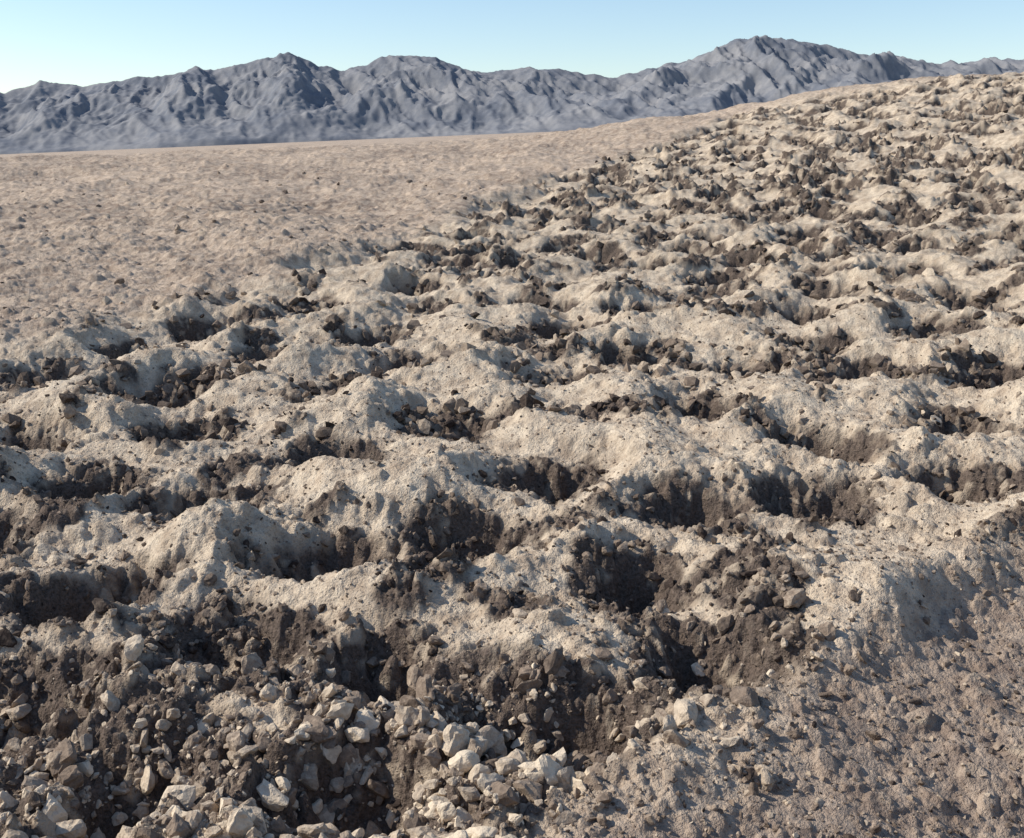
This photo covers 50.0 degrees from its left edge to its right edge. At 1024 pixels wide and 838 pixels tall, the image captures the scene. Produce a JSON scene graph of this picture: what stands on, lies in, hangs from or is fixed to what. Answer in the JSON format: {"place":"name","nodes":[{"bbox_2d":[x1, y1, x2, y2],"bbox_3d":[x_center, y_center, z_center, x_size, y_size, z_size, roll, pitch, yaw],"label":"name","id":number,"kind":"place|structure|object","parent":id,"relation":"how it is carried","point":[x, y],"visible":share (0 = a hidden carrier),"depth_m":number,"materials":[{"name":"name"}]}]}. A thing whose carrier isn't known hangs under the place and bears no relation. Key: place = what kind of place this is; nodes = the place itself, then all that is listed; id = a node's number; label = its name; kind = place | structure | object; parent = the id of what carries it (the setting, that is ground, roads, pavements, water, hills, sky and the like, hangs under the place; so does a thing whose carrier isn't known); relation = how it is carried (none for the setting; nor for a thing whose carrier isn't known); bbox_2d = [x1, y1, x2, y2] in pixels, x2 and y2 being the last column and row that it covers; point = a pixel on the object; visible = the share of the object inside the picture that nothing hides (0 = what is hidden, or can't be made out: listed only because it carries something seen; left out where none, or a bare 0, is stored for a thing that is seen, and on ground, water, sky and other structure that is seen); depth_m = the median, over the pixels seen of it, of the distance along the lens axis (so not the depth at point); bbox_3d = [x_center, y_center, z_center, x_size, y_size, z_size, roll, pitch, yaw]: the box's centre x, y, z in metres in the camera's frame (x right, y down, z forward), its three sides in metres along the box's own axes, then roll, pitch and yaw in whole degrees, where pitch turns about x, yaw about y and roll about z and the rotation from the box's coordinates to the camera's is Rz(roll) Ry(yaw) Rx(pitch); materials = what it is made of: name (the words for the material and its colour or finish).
{"place":"outdoors","nodes":[
{"label":"outdoors","id":0,"kind":"place"},
{"bbox_2d":[0,72,1023,837],"bbox_3d":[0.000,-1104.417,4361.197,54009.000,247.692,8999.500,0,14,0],"label":"ground","id":1,"kind":"structure","parent":0,"point":[372,194],"depth_m":19.65,"materials":[{"name":"soil"}]},
{"bbox_2d":[0,99,1023,837],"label":"rock rubble","id":2,"kind":"object","parent":1,"relation":"on","point":[466,745],"visible":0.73,"depth_m":12.56,"materials":[{"name":"stone"}]},
{"bbox_2d":[0,35,1023,153],"bbox_3d":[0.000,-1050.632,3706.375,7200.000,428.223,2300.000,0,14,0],"label":"mountain range","id":3,"kind":"structure","parent":0,"point":[287,97],"depth_m":3204.39,"materials":[{"name":"grey stone"}]},
{"bbox_2d":[0,0,1023,92],"label":"sky","id":4,"kind":"structure","parent":0,"point":[82,43],"materials":[{"name":"blue"}]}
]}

